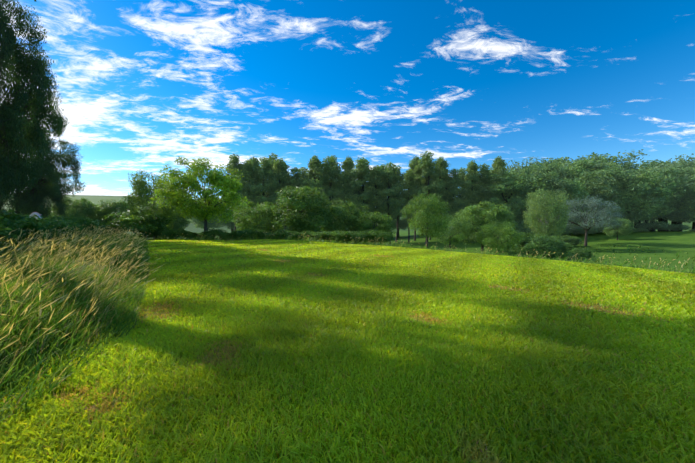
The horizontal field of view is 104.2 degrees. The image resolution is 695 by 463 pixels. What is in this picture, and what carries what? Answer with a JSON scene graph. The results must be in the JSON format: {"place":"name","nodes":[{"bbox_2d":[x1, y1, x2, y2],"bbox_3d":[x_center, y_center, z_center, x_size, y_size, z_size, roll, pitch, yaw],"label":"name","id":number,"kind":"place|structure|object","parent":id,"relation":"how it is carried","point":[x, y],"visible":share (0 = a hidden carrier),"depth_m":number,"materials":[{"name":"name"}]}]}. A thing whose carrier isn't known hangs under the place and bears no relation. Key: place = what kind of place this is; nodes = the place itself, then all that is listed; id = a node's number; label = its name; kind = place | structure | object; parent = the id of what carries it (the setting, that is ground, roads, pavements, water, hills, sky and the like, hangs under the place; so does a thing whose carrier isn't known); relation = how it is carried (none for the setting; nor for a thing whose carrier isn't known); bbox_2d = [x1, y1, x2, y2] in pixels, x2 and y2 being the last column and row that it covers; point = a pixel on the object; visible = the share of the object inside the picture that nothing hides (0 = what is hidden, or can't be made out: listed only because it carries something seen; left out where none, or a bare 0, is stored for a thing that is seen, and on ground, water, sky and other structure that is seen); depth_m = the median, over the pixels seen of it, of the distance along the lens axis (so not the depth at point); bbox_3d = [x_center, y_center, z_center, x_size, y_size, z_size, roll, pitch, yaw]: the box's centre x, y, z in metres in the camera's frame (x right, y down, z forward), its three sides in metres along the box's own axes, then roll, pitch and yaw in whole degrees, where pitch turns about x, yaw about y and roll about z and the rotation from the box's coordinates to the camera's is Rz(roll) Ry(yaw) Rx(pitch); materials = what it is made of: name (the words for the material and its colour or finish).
{"place":"outdoors","nodes":[
{"label":"outdoors","id":0,"kind":"place"},
{"bbox_2d":[0,239,694,462],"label":"lawn grass","id":1,"kind":"structure","parent":0,"point":[587,407],"depth_m":2.88,"materials":[{"name":"green plant"}]},
{"bbox_2d":[0,195,694,462],"bbox_3d":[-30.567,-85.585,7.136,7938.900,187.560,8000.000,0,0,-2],"label":"terrain","id":2,"kind":"structure","parent":0,"point":[669,242],"depth_m":4.95,"materials":[{"name":"green plant"}]},
{"bbox_2d":[0,224,19,252],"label":"bush","id":3,"kind":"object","parent":2,"relation":"on","point":[4,232],"depth_m":8.87,"materials":[{"name":"green plant"}]},
{"bbox_2d":[0,221,31,249],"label":"bush","id":4,"kind":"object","parent":2,"relation":"on","point":[15,232],"depth_m":10.72,"materials":[{"name":"green plant"}]},
{"bbox_2d":[0,209,52,243],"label":"bush","id":5,"kind":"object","parent":2,"relation":"on","point":[31,223],"depth_m":11.69,"materials":[{"name":"green plant"}]},
{"bbox_2d":[0,0,64,202],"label":"tree","id":6,"kind":"object","parent":2,"relation":"on","point":[30,102],"visible":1,"depth_m":28.02,"materials":[{"name":"green plant"}]},
{"bbox_2d":[0,114,85,220],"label":"tree","id":7,"kind":"object","parent":2,"relation":"on","point":[53,186],"visible":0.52,"depth_m":37.23,"materials":[{"name":"green plant"}]},
{"bbox_2d":[41,219,74,238],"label":"bush","id":8,"kind":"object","parent":2,"relation":"on","point":[61,225],"depth_m":14.56,"materials":[{"name":"green plant"}]},
{"bbox_2d":[35,217,85,235],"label":"bush","id":9,"kind":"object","parent":2,"relation":"on","point":[74,224],"depth_m":16.51,"materials":[{"name":"green plant"}]},
{"bbox_2d":[50,198,97,219],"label":"bush","id":10,"kind":"object","parent":2,"relation":"on","point":[85,206],"visible":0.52,"depth_m":43.99,"materials":[{"name":"green plant"}]},
{"bbox_2d":[45,215,106,234],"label":"bush","id":11,"kind":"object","parent":2,"relation":"on","point":[86,222],"depth_m":20.48,"materials":[{"name":"green plant"}]},
{"bbox_2d":[87,218,108,232],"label":"bush","id":12,"kind":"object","parent":2,"relation":"on","point":[97,221],"depth_m":24.48,"materials":[{"name":"green plant"}]},
{"bbox_2d":[91,199,133,221],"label":"bush","id":13,"kind":"object","parent":2,"relation":"on","point":[110,208],"visible":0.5,"depth_m":45.55,"materials":[{"name":"green plant"}]},
{"bbox_2d":[100,209,170,235],"bbox_3d":[-22.179,-0.735,28.681,6.485,3.238,6.051,0,0,25],"label":"shrub","id":14,"kind":"object","parent":2,"relation":"on","point":[144,223],"visible":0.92,"depth_m":27.41,"materials":[{"name":"green plant"}]},
{"bbox_2d":[122,170,180,238],"bbox_3d":[-23.089,-3.001,32.596,5.801,8.269,6.735,0,0,-24],"label":"birch tree","id":15,"kind":"object","parent":2,"relation":"on","point":[143,192],"visible":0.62,"depth_m":30.79,"materials":[{"name":"green plant"}]},
{"bbox_2d":[139,229,168,237],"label":"hedge","id":16,"kind":"object","parent":2,"relation":"on","point":[150,235],"visible":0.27,"depth_m":28.54,"materials":[{"name":"green plant"}]},
{"bbox_2d":[153,229,177,237],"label":"hedge","id":17,"kind":"object","parent":2,"relation":"on","point":[163,232],"visible":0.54,"depth_m":27.77,"materials":[{"name":"green plant"}]},
{"bbox_2d":[149,207,190,237],"bbox_3d":[-33.156,-1.894,51.084,7.623,7.536,8.356,0,0,-5],"label":"bush","id":18,"kind":"object","parent":2,"relation":"on","point":[179,223],"visible":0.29,"depth_m":49.82,"materials":[{"name":"green plant"}]},
{"bbox_2d":[168,229,197,237],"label":"hedge","id":19,"kind":"object","parent":2,"relation":"on","point":[184,234],"visible":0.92,"depth_m":28.17,"materials":[{"name":"green plant"}]},
{"bbox_2d":[148,156,249,238],"bbox_3d":[-15.545,-3.469,29.663,9.625,8.930,9.500,0,0,31],"label":"ash tree","id":20,"kind":"object","parent":2,"relation":"on","point":[204,210],"visible":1,"depth_m":27.91,"materials":[{"name":"green plant"}]},
{"bbox_2d":[189,217,222,229],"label":"tree","id":21,"kind":"object","parent":2,"relation":"on","point":[201,223],"visible":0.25,"depth_m":127.82,"materials":[{"name":"green plant"}]},
{"bbox_2d":[199,228,228,239],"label":"hedge","id":22,"kind":"object","parent":2,"relation":"on","point":[217,232],"visible":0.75,"depth_m":29.29,"materials":[{"name":"green plant"}]},
{"bbox_2d":[219,232,238,239],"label":"hedge","id":23,"kind":"object","parent":2,"relation":"on","point":[225,235],"visible":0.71,"depth_m":28.45,"materials":[{"name":"green plant"}]},
{"bbox_2d":[213,199,246,231],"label":"tree","id":24,"kind":"object","parent":2,"relation":"on","point":[227,223],"visible":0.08,"depth_m":120.12,"materials":[{"name":"green plant"}]},
{"bbox_2d":[221,153,245,230],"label":"poplar tree","id":25,"kind":"object","parent":2,"relation":"on","point":[234,161],"visible":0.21,"depth_m":85.76,"materials":[{"name":"green plant"}]},
{"bbox_2d":[229,229,251,238],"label":"hedge","id":26,"kind":"object","parent":2,"relation":"on","point":[237,233],"visible":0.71,"depth_m":28.04,"materials":[{"name":"green plant"}]},
{"bbox_2d":[223,210,260,229],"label":"tree","id":27,"kind":"object","parent":2,"relation":"on","point":[230,225],"visible":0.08,"depth_m":121.75,"materials":[{"name":"green plant"}]},
{"bbox_2d":[235,159,264,221],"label":"poplar tree","id":28,"kind":"object","parent":2,"relation":"on","point":[248,171],"visible":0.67,"depth_m":83.91,"materials":[{"name":"green plant"}]},
{"bbox_2d":[238,229,264,237],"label":"hedge","id":29,"kind":"object","parent":2,"relation":"on","point":[256,232],"visible":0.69,"depth_m":28.68,"materials":[{"name":"green plant"}]},
{"bbox_2d":[243,156,261,220],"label":"poplar tree","id":30,"kind":"object","parent":2,"relation":"on","point":[256,161],"visible":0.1,"depth_m":97.29,"materials":[{"name":"green plant"}]},
{"bbox_2d":[228,201,284,238],"bbox_3d":[-14.879,-0.842,45.716,8.957,8.748,10.077,0,0,25],"label":"bush","id":31,"kind":"object","parent":2,"relation":"on","point":[257,212],"visible":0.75,"depth_m":43.39,"materials":[{"name":"green plant"}]},
{"bbox_2d":[246,156,281,220],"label":"poplar tree","id":32,"kind":"object","parent":2,"relation":"on","point":[264,172],"visible":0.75,"depth_m":83.37,"materials":[{"name":"green plant"}]},
{"bbox_2d":[264,152,278,193],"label":"poplar tree","id":33,"kind":"object","parent":2,"relation":"on","point":[274,157],"visible":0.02,"depth_m":98.07,"materials":[{"name":"green plant"}]},
{"bbox_2d":[265,158,292,221],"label":"poplar tree","id":34,"kind":"object","parent":2,"relation":"on","point":[280,167],"visible":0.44,"depth_m":87.56,"materials":[{"name":"green plant"}]},
{"bbox_2d":[274,229,299,237],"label":"hedge","id":35,"kind":"object","parent":2,"relation":"on","point":[281,233],"visible":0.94,"depth_m":29.17,"materials":[{"name":"green plant"}]},
{"bbox_2d":[282,166,305,233],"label":"poplar tree","id":36,"kind":"object","parent":2,"relation":"on","point":[294,181],"visible":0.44,"depth_m":87.19,"materials":[{"name":"green plant"}]},
{"bbox_2d":[262,185,334,233],"bbox_3d":[-7.403,-2.035,43.469,11.453,11.322,11.739,0,0,27],"label":"bush","id":37,"kind":"object","parent":2,"relation":"on","point":[294,204],"visible":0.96,"depth_m":41.27,"materials":[{"name":"green plant"}]},
{"bbox_2d":[298,167,309,215],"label":"poplar tree","id":38,"kind":"object","parent":2,"relation":"on","point":[303,173],"visible":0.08,"depth_m":98.42,"materials":[{"name":"green plant"}]},
{"bbox_2d":[299,230,313,240],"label":"hedge","id":39,"kind":"object","parent":2,"relation":"on","point":[307,233],"visible":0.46,"depth_m":30.32,"materials":[{"name":"green plant"}]},
{"bbox_2d":[302,155,331,206],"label":"poplar tree","id":40,"kind":"object","parent":2,"relation":"on","point":[315,165],"visible":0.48,"depth_m":86.14,"materials":[{"name":"green plant"}]},
{"bbox_2d":[309,232,331,240],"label":"hedge","id":41,"kind":"object","parent":2,"relation":"on","point":[319,235],"visible":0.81,"depth_m":28.82,"materials":[{"name":"green plant"}]},
{"bbox_2d":[313,156,348,209],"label":"poplar tree","id":42,"kind":"object","parent":2,"relation":"on","point":[331,176],"visible":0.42,"depth_m":87.45,"materials":[{"name":"green plant"}]},
{"bbox_2d":[328,155,340,220],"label":"poplar tree","id":43,"kind":"object","parent":2,"relation":"on","point":[337,166],"visible":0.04,"depth_m":96.12,"materials":[{"name":"green plant"}]},
{"bbox_2d":[331,170,353,215],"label":"poplar tree","id":44,"kind":"object","parent":2,"relation":"on","point":[344,178],"visible":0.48,"depth_m":88.04,"materials":[{"name":"green plant"}]},
{"bbox_2d":[318,198,368,240],"bbox_3d":[-0.766,-0.857,47.970,10.603,9.563,9.673,0,0,-35],"label":"bush","id":45,"kind":"object","parent":2,"relation":"on","point":[348,219],"visible":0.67,"depth_m":45.22,"materials":[{"name":"green plant"}]},
{"bbox_2d":[329,230,361,241],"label":"hedge","id":46,"kind":"object","parent":2,"relation":"on","point":[343,234],"visible":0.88,"depth_m":27.86,"materials":[{"name":"green plant"}]},
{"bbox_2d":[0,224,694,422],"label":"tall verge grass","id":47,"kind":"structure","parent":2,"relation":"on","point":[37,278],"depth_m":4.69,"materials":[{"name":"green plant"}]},
{"bbox_2d":[339,156,361,193],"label":"poplar tree","id":48,"kind":"object","parent":2,"relation":"on","point":[348,165],"visible":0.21,"depth_m":95.58,"materials":[{"name":"green plant"}]},
{"bbox_2d":[343,230,375,242],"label":"hedge","id":49,"kind":"object","parent":2,"relation":"on","point":[361,235],"visible":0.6,"depth_m":28.90,"materials":[{"name":"green plant"}]},
{"bbox_2d":[343,157,377,213],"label":"poplar tree","id":50,"kind":"object","parent":2,"relation":"on","point":[361,172],"visible":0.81,"depth_m":86.42,"materials":[{"name":"green plant"}]},
{"bbox_2d":[355,160,374,211],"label":"poplar tree","id":51,"kind":"object","parent":2,"relation":"on","point":[367,182],"visible":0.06,"depth_m":96.07,"materials":[{"name":"green plant"}]},
{"bbox_2d":[357,232,385,242],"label":"hedge","id":52,"kind":"object","parent":2,"relation":"on","point":[371,239],"visible":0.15,"depth_m":29.34,"materials":[{"name":"green plant"}]},
{"bbox_2d":[354,211,396,243],"bbox_3d":[4.444,-0.052,46.162,7.171,7.004,8.068,0,0,-12],"label":"bush","id":53,"kind":"object","parent":2,"relation":"on","point":[383,222],"visible":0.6,"depth_m":44.49,"materials":[{"name":"green plant"}]},
{"bbox_2d":[364,165,392,212],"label":"poplar tree","id":54,"kind":"object","parent":2,"relation":"on","point":[375,173],"visible":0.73,"depth_m":87.22,"materials":[{"name":"green plant"}]},
{"bbox_2d":[369,230,392,243],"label":"hedge","id":55,"kind":"object","parent":2,"relation":"on","point":[384,235],"visible":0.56,"depth_m":29.31,"materials":[{"name":"green plant"}]},
{"bbox_2d":[377,162,404,243],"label":"poplar tree","id":56,"kind":"object","parent":2,"relation":"on","point":[389,176],"visible":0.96,"depth_m":85.24,"materials":[{"name":"green plant"}]},
{"bbox_2d":[379,209,412,236],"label":"tree","id":57,"kind":"object","parent":2,"relation":"on","point":[402,223],"visible":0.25,"depth_m":123.49,"materials":[{"name":"green plant"}]},
{"bbox_2d":[390,165,406,241],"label":"poplar tree","id":58,"kind":"object","parent":2,"relation":"on","point":[398,172],"visible":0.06,"depth_m":97.64,"materials":[{"name":"green plant"}]},
{"bbox_2d":[400,169,417,243],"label":"poplar tree","id":59,"kind":"object","parent":2,"relation":"on","point":[408,183],"visible":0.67,"depth_m":87.45,"materials":[{"name":"green plant"}]},
{"bbox_2d":[405,156,422,240],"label":"poplar tree","id":60,"kind":"object","parent":2,"relation":"on","point":[413,162],"visible":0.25,"depth_m":100.23,"materials":[{"name":"green plant"}]},
{"bbox_2d":[402,190,450,247],"bbox_3d":[11.847,-1.399,40.301,7.531,9.350,7.828,0,0,-20],"label":"apple tree","id":61,"kind":"object","parent":2,"relation":"on","point":[430,210],"visible":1,"depth_m":38.97,"materials":[{"name":"green plant"}]},
{"bbox_2d":[410,151,446,243],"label":"poplar tree","id":62,"kind":"object","parent":2,"relation":"on","point":[426,169],"visible":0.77,"depth_m":85.91,"materials":[{"name":"green plant"}]},
{"bbox_2d":[430,157,453,241],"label":"poplar tree","id":63,"kind":"object","parent":2,"relation":"on","point":[442,170],"visible":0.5,"depth_m":87.98,"materials":[{"name":"green plant"}]},
{"bbox_2d":[431,214,474,250],"bbox_3d":[19.911,0.491,52.539,8.579,7.989,8.917,0,0,39],"label":"apple tree","id":64,"kind":"object","parent":2,"relation":"on","point":[450,238],"visible":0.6,"depth_m":51.53,"materials":[{"name":"green plant"}]},
{"bbox_2d":[442,168,469,241],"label":"poplar tree","id":65,"kind":"object","parent":2,"relation":"on","point":[455,203],"visible":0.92,"depth_m":86.02,"materials":[{"name":"green plant"}]},
{"bbox_2d":[451,167,469,213],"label":"poplar tree","id":66,"kind":"object","parent":2,"relation":"on","point":[462,172],"visible":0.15,"depth_m":97.39,"materials":[{"name":"green plant"}]},
{"bbox_2d":[461,160,485,240],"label":"poplar tree","id":67,"kind":"object","parent":2,"relation":"on","point":[471,175],"visible":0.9,"depth_m":86.71,"materials":[{"name":"green plant"}]},
{"bbox_2d":[448,200,517,251],"bbox_3d":[28.471,-0.843,56.671,11.864,11.084,13.349,0,0,-34],"label":"tree","id":68,"kind":"object","parent":2,"relation":"on","point":[474,214],"visible":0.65,"depth_m":54.12,"materials":[{"name":"green plant"}]},
{"bbox_2d":[471,163,499,208],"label":"poplar tree","id":69,"kind":"object","parent":2,"relation":"on","point":[483,171],"visible":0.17,"depth_m":86.65,"materials":[{"name":"green plant"}]},
{"bbox_2d":[473,221,525,254],"bbox_3d":[19.296,1.117,34.442,5.766,4.920,5.547,0,0,-19],"label":"bush","id":70,"kind":"object","parent":2,"relation":"on","point":[498,244],"visible":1,"depth_m":33.60,"materials":[{"name":"green plant"}]},
{"bbox_2d":[487,156,511,205],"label":"poplar tree","id":71,"kind":"object","parent":2,"relation":"on","point":[498,164],"visible":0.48,"depth_m":88.81,"materials":[{"name":"green plant"}]},
{"bbox_2d":[461,173,550,222],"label":"tree","id":72,"kind":"object","parent":2,"relation":"on","point":[498,186],"visible":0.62,"depth_m":82.50,"materials":[{"name":"green plant"}]},
{"bbox_2d":[491,161,542,222],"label":"tree","id":73,"kind":"object","parent":2,"relation":"on","point":[520,168],"visible":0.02,"depth_m":110.71,"materials":[{"name":"green plant"}]},
{"bbox_2d":[506,170,530,218],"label":"tree","id":74,"kind":"object","parent":2,"relation":"on","point":[510,172],"visible":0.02,"depth_m":95.79,"materials":[{"name":"green plant"}]},
{"bbox_2d":[490,156,562,171],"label":"tree","id":75,"kind":"object","parent":2,"relation":"on","point":[543,161],"depth_m":124.57,"materials":[{"name":"green plant"}]},
{"bbox_2d":[512,221,541,235],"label":"shrub","id":76,"kind":"object","parent":2,"relation":"on","point":[526,230],"visible":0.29,"depth_m":75.68,"materials":[{"name":"green plant"}]},
{"bbox_2d":[502,232,561,256],"bbox_3d":[30.605,2.203,45.796,9.727,4.697,10.043,0,0,-31],"label":"shrub","id":77,"kind":"object","parent":2,"relation":"on","point":[547,244],"visible":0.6,"depth_m":43.60,"materials":[{"name":"green plant"}]},
{"bbox_2d":[508,171,577,220],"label":"tree","id":78,"kind":"object","parent":2,"relation":"on","point":[551,178],"visible":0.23,"depth_m":83.18,"materials":[{"name":"green plant"}]},
{"bbox_2d":[523,188,571,240],"bbox_3d":[42.103,-2.471,57.357,8.146,13.126,9.458,0,0,18],"label":"birch tree","id":79,"kind":"object","parent":2,"relation":"on","point":[557,225],"visible":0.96,"depth_m":55.46,"materials":[{"name":"green plant"}]},
{"bbox_2d":[522,237,572,256],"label":"shrub","id":80,"kind":"object","parent":2,"relation":"on","point":[564,245],"visible":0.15,"depth_m":45.73,"materials":[{"name":"green plant"}]},
{"bbox_2d":[518,162,577,182],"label":"tree","id":81,"kind":"object","parent":2,"relation":"on","point":[553,167],"visible":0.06,"depth_m":95.65,"materials":[{"name":"green plant"}]},
{"bbox_2d":[530,177,591,224],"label":"tree","id":82,"kind":"object","parent":2,"relation":"on","point":[578,186],"visible":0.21,"depth_m":81.93,"materials":[{"name":"green plant"}]},
{"bbox_2d":[552,235,583,245],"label":"shrub","id":83,"kind":"object","parent":2,"relation":"on","point":[572,240],"visible":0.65,"depth_m":58.96,"materials":[{"name":"green plant"}]},
{"bbox_2d":[566,225,584,235],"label":"shrub","id":84,"kind":"object","parent":2,"relation":"on","point":[579,230],"visible":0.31,"depth_m":80.61,"materials":[{"name":"green plant"}]},
{"bbox_2d":[569,247,593,258],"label":"shrub","id":85,"kind":"object","parent":2,"relation":"on","point":[581,252],"visible":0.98,"depth_m":40.36,"materials":[{"name":"green plant"}]},
{"bbox_2d":[572,226,600,234],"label":"shrub","id":86,"kind":"object","parent":2,"relation":"on","point":[593,230],"visible":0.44,"depth_m":80.24,"materials":[{"name":"green plant"}]},
{"bbox_2d":[556,161,621,218],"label":"tree","id":87,"kind":"object","parent":2,"relation":"on","point":[577,170],"visible":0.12,"depth_m":94.08,"materials":[{"name":"green plant"}]},
{"bbox_2d":[560,195,623,245],"bbox_3d":[54.035,-2.334,61.391,12.606,11.447,13.344,0,0,31],"label":"willow tree","id":88,"kind":"object","parent":2,"relation":"on","point":[600,223],"visible":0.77,"depth_m":59.21,"materials":[{"name":"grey plant"}]},
{"bbox_2d":[555,152,628,170],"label":"tree","id":89,"kind":"object","parent":2,"relation":"on","point":[596,157],"depth_m":121.11,"materials":[{"name":"green plant"}]},
{"bbox_2d":[559,157,625,225],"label":"tree","id":90,"kind":"object","parent":2,"relation":"on","point":[583,158],"visible":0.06,"depth_m":104.12,"materials":[{"name":"green plant"}]},
{"bbox_2d":[576,180,618,222],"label":"tree","id":91,"kind":"object","parent":2,"relation":"on","point":[593,188],"visible":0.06,"depth_m":85.02,"materials":[{"name":"green plant"}]},
{"bbox_2d":[567,159,642,226],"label":"tree","id":92,"kind":"object","parent":2,"relation":"on","point":[595,167],"visible":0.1,"depth_m":95.30,"materials":[{"name":"green plant"}]},
{"bbox_2d":[567,168,644,232],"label":"tree","id":93,"kind":"object","parent":2,"relation":"on","point":[607,191],"visible":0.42,"depth_m":83.53,"materials":[{"name":"green plant"}]},
{"bbox_2d":[603,218,635,239],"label":"tree","id":94,"kind":"object","parent":2,"relation":"on","point":[623,229],"visible":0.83,"depth_m":66.77,"materials":[{"name":"green plant"}]},
{"bbox_2d":[594,149,662,221],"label":"tree","id":95,"kind":"object","parent":2,"relation":"on","point":[628,164],"depth_m":121.38,"materials":[{"name":"green plant"}]},
{"bbox_2d":[593,170,680,223],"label":"tree","id":96,"kind":"object","parent":2,"relation":"on","point":[646,208],"visible":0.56,"depth_m":81.87,"materials":[{"name":"green plant"}]},
{"bbox_2d":[603,168,682,227],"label":"tree","id":97,"kind":"object","parent":2,"relation":"on","point":[637,174],"visible":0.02,"depth_m":100.76,"materials":[{"name":"green plant"}]},
{"bbox_2d":[634,221,671,231],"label":"shrub","id":98,"kind":"object","parent":2,"relation":"on","point":[661,225],"visible":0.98,"depth_m":83.17,"materials":[{"name":"green plant"}]},
{"bbox_2d":[619,167,694,230],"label":"tree","id":99,"kind":"object","parent":2,"relation":"on","point":[666,174],"visible":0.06,"depth_m":87.47,"materials":[{"name":"green plant"}]},
{"bbox_2d":[631,159,694,230],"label":"tree","id":100,"kind":"object","parent":2,"relation":"on","point":[649,164],"depth_m":128.35,"materials":[{"name":"green plant"}]},
{"bbox_2d":[641,157,694,230],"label":"tree","id":101,"kind":"object","parent":2,"relation":"on","point":[686,171],"visible":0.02,"depth_m":93.76,"materials":[{"name":"green plant"}]},
{"bbox_2d":[644,153,694,230],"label":"tree","id":102,"kind":"object","parent":2,"relation":"on","point":[669,160],"depth_m":111.18,"materials":[{"name":"green plant"}]},
{"bbox_2d":[648,170,694,230],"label":"tree","id":103,"kind":"object","parent":2,"relation":"on","point":[689,197],"visible":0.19,"depth_m":87.41,"materials":[{"name":"green plant"}]},
{"bbox_2d":[660,174,694,222],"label":"tree","id":104,"kind":"object","parent":2,"relation":"on","point":[687,214],"visible":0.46,"depth_m":87.34,"materials":[{"name":"green plant"}]},
{"bbox_2d":[670,224,691,231],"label":"shrub","id":105,"kind":"object","parent":2,"relation":"on","point":[683,227],"visible":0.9,"depth_m":81.73,"materials":[{"name":"green plant"}]},
{"bbox_2d":[0,0,694,198],"label":"sky","id":106,"kind":"structure","parent":0,"point":[144,85],"materials":[{"name":"blue"}]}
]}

